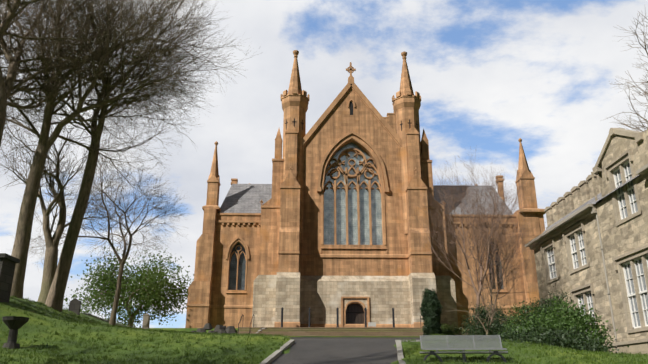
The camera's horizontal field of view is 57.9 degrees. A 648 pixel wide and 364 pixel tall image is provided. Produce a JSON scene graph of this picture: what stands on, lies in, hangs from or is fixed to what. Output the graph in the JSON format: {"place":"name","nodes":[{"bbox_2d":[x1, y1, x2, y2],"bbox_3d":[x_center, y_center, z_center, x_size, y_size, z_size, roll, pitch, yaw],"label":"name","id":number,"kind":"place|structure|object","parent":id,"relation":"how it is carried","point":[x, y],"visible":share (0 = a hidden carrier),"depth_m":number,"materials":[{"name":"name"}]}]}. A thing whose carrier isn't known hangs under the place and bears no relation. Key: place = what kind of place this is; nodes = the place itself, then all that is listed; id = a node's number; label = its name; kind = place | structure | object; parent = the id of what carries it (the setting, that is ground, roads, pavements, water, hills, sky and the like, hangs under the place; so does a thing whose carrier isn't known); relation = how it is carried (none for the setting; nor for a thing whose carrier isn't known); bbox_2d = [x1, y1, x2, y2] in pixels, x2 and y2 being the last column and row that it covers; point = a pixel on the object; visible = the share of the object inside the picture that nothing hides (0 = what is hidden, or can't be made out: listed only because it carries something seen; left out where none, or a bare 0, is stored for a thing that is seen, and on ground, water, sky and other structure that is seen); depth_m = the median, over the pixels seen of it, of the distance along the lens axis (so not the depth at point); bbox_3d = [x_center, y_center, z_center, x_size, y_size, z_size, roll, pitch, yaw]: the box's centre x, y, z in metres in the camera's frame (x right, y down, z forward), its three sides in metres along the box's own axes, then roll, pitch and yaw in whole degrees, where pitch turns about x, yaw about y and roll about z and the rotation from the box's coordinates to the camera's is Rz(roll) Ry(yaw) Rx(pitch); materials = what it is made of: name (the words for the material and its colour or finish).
{"place":"outdoors","nodes":[
{"label":"outdoors","id":0,"kind":"place"},
{"bbox_2d":[0,295,647,363],"bbox_3d":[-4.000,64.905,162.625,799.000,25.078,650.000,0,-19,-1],"label":"ground","id":1,"kind":"structure","parent":0,"point":[94,332],"depth_m":15.24,"materials":[{"name":"green plant"}]},
{"bbox_2d":[0,253,19,302],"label":"stone pillar","id":2,"kind":"structure","parent":1,"relation":"on","point":[7,265],"depth_m":18.05,"materials":[{"name":"stone"}]},
{"bbox_2d":[2,316,28,348],"bbox_3d":[-7.164,3.497,13.518,0.560,0.730,0.560,0,-19,-1],"label":"birdbath","id":3,"kind":"object","parent":1,"relation":"on","point":[14,324],"visible":0.96,"depth_m":13.42,"materials":[{"name":"grey stone"}]},
{"bbox_2d":[0,0,43,93],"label":"tree","id":4,"kind":"object","parent":1,"relation":"on","point":[7,14],"visible":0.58,"depth_m":23.47,"materials":[{"name":"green plant"}]},
{"bbox_2d":[0,118,120,302],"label":"tree","id":5,"kind":"object","parent":1,"relation":"on","point":[50,258],"visible":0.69,"depth_m":27.64,"materials":[{"name":"plant"}]},
{"bbox_2d":[0,0,146,146],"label":"tree","id":6,"kind":"object","parent":1,"relation":"on","point":[7,22],"visible":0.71,"depth_m":25.02,"materials":[{"name":"brown plant"}]},
{"bbox_2d":[68,298,80,314],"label":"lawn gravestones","id":7,"kind":"object","parent":1,"relation":"on","point":[75,305],"visible":0.73,"depth_m":28.68,"materials":[{"name":"stone"}]},
{"bbox_2d":[7,135,187,324],"bbox_3d":[-11.519,2.514,32.304,9.144,11.324,9.006,0,-19,-1],"label":"tree","id":8,"kind":"object","parent":1,"relation":"on","point":[122,261],"visible":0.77,"depth_m":31.61,"materials":[{"name":"brown plant"}]},
{"bbox_2d":[1,0,234,311],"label":"tree","id":9,"kind":"object","parent":1,"relation":"on","point":[55,298],"visible":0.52,"depth_m":27.18,"materials":[{"name":"brown plant"}]},
{"bbox_2d":[63,246,193,327],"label":"green tree","id":10,"kind":"object","parent":1,"relation":"on","point":[157,285],"depth_m":50.09,"materials":[{"name":"green plant"}]},
{"bbox_2d":[0,0,260,298],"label":"tree","id":11,"kind":"object","parent":1,"relation":"on","point":[20,250],"visible":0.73,"depth_m":26.46,"materials":[{"name":"brown plant"}]},
{"bbox_2d":[142,313,149,328],"bbox_3d":[-9.695,7.718,31.946,0.340,1.120,0.340,0,-19,-1],"label":"gravestone","id":12,"kind":"object","parent":1,"relation":"on","point":[146,320],"visible":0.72,"depth_m":31.87,"materials":[{"name":"stone"}]},
{"bbox_2d":[80,312,266,332],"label":"lawn edging stones","id":13,"kind":"object","parent":1,"relation":"on","point":[91,315],"visible":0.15,"depth_m":33.56,"materials":[{"name":"grey stone"}]},
{"bbox_2d":[191,323,235,333],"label":"rocks","id":14,"kind":"object","parent":1,"relation":"on","point":[221,329],"visible":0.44,"depth_m":44.09,"materials":[{"name":"stone"}]},
{"bbox_2d":[238,307,422,332],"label":"bollards","id":15,"kind":"object","parent":1,"relation":"on","point":[337,312],"visible":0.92,"depth_m":45.95,"materials":[{"name":"black metal"}]},
{"bbox_2d":[260,340,419,363],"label":"path kerbs","id":16,"kind":"structure","parent":1,"relation":"on","point":[272,357],"depth_m":14.97,"materials":[{"name":"concrete"}]},
{"bbox_2d":[237,327,467,335],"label":"steps","id":17,"kind":"structure","parent":1,"relation":"on","point":[347,331],"depth_m":44.47,"materials":[{"name":"brown stone"}]},
{"bbox_2d":[368,322,375,326],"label":"sign","id":18,"kind":"object","parent":17,"relation":"on","point":[371,324],"visible":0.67,"depth_m":47.56,"materials":[{"name":"grey"}]},
{"bbox_2d":[252,272,457,327],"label":"stone base wall","id":19,"kind":"structure","parent":1,"relation":"on","point":[295,295],"depth_m":48.99,"materials":[{"name":"beige stone"}]},
{"bbox_2d":[346,304,363,323],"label":"door","id":20,"kind":"structure","parent":19,"relation":"in","point":[354,318],"depth_m":49.22,"materials":[{"name":"brown wood"}]},
{"bbox_2d":[185,57,544,327],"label":"cathedral walls","id":21,"kind":"structure","parent":1,"relation":"on","point":[292,222],"depth_m":51.49,"materials":[{"name":"brown stone"}]},
{"bbox_2d":[285,102,417,313],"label":"dark openings","id":22,"kind":"object","parent":21,"relation":"in","point":[351,113],"visible":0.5,"depth_m":54.46,"materials":[{"name":"black"}]},
{"bbox_2d":[324,142,382,244],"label":"window tracery","id":23,"kind":"object","parent":21,"relation":"in","point":[376,215],"visible":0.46,"depth_m":52.90,"materials":[{"name":"grey glass"}]},
{"bbox_2d":[186,50,545,327],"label":"stone trim","id":24,"kind":"structure","parent":21,"relation":"attached to","point":[294,98],"depth_m":53.10,"materials":[{"name":"brown stone"}]},
{"bbox_2d":[218,184,513,214],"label":"cathedral slate roofs","id":25,"kind":"structure","parent":21,"relation":"on","point":[243,198],"depth_m":55.15,"materials":[{"name":"grey stone"}]},
{"bbox_2d":[228,243,503,289],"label":"arched windows","id":26,"kind":"structure","parent":21,"relation":"in","point":[233,273],"depth_m":51.31,"materials":[{"name":"black glass"}]},
{"bbox_2d":[419,287,442,334],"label":"yew shrub","id":27,"kind":"object","parent":1,"relation":"on","point":[429,300],"depth_m":40.21,"materials":[{"name":"green plant"}]},
{"bbox_2d":[439,321,486,340],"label":"shrub foliage","id":28,"kind":"object","parent":1,"relation":"on","point":[449,329],"visible":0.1,"depth_m":41.52,"materials":[{"name":"green plant"}]},
{"bbox_2d":[420,335,507,353],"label":"bench steel rods","id":29,"kind":"object","parent":1,"relation":"on","point":[489,346],"visible":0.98,"depth_m":13.75,"materials":[{"name":"grey metal"}]},
{"bbox_2d":[423,351,505,362],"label":"bench legs","id":30,"kind":"object","parent":1,"relation":"on","point":[464,355],"visible":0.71,"depth_m":13.39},
{"bbox_2d":[438,279,512,334],"bbox_3d":[8.390,7.315,30.544,4.442,4.967,3.373,-18,-26,41],"label":"bare shrub","id":31,"kind":"object","parent":1,"relation":"on","point":[495,301],"visible":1,"depth_m":30.46,"materials":[{"name":"brown plant"}]},
{"bbox_2d":[413,150,546,331],"bbox_3d":[8.990,4.005,33.943,8.319,13.019,8.928,0,-19,-1],"label":"tree","id":32,"kind":"object","parent":1,"relation":"on","point":[495,228],"visible":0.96,"depth_m":34.15,"materials":[{"name":"brown plant"}]},
{"bbox_2d":[456,197,545,320],"bbox_3d":[10.536,5.967,35.020,5.391,10.898,6.196,-9,-21,24],"label":"tree","id":33,"kind":"object","parent":1,"relation":"on","point":[490,264],"visible":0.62,"depth_m":35.35,"materials":[{"name":"brown plant"}]},
{"bbox_2d":[443,319,587,349],"bbox_3d":[10.012,7.948,30.463,5.825,3.831,24.829,-2,-19,5],"label":"shrub","id":34,"kind":"object","parent":1,"relation":"on","point":[502,330],"visible":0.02,"depth_m":32.05,"materials":[{"name":"green plant"}]},
{"bbox_2d":[500,295,618,352],"bbox_3d":[10.788,7.990,30.608,4.641,4.370,15.512,-3,-19,8],"label":"shrub foliage","id":35,"kind":"object","parent":34,"relation":"attached to","point":[575,318],"visible":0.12,"depth_m":25.15,"materials":[{"name":"green plant"}]},
{"bbox_2d":[458,285,628,353],"bbox_3d":[10.400,7.448,30.543,6.887,5.512,27.096,-4,-19,10],"label":"bush","id":36,"kind":"object","parent":1,"relation":"on","point":[562,338],"visible":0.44,"depth_m":21.19,"materials":[{"name":"green plant"}]},
{"bbox_2d":[534,129,647,343],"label":"building walls","id":37,"kind":"structure","parent":1,"relation":"on","point":[626,237],"depth_m":29.08,"materials":[{"name":"grey stone"}]},
{"bbox_2d":[525,164,647,352],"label":"gutter and downpipe","id":38,"kind":"object","parent":37,"relation":"attached to","point":[588,206],"visible":0.69,"depth_m":29.76,"materials":[{"name":"grey metal"}]},
{"bbox_2d":[528,128,647,346],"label":"building trim","id":39,"kind":"structure","parent":37,"relation":"attached to","point":[574,225],"depth_m":28.16,"materials":[{"name":"grey stone"}]},
{"bbox_2d":[543,175,638,232],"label":"roof","id":40,"kind":"structure","parent":37,"relation":"on","point":[593,201],"depth_m":32.96,"materials":[{"name":"grey stone"}]},
{"bbox_2d":[546,160,647,331],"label":"window frames","id":41,"kind":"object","parent":37,"relation":"attached to","point":[643,292],"visible":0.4,"depth_m":27.43,"materials":[{"name":"white paint"}]},
{"bbox_2d":[548,163,647,331],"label":"window panes","id":42,"kind":"structure","parent":41,"relation":"in","point":[629,268],"depth_m":27.22,"materials":[{"name":"grey glass"}]},
{"bbox_2d":[601,11,647,131],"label":"tree","id":43,"kind":"object","parent":1,"relation":"on","point":[645,92],"visible":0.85,"depth_m":35.40,"materials":[{"name":"brown plant"}]},
{"bbox_2d":[610,342,647,354],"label":"building plinth","id":44,"kind":"structure","parent":1,"relation":"on","point":[637,348],"depth_m":26.17,"materials":[{"name":"beige stone"}]},
{"bbox_2d":[0,0,647,327],"label":"sky","id":45,"kind":"structure","parent":0,"point":[488,75],"materials":[{"name":"blue"}]},
{"bbox_2d":[270,337,419,363],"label":"asphalt path","id":46,"kind":"structure","parent":0,"point":[343,350],"depth_m":15.67,"materials":[{"name":"grey asphalt"}]}
]}

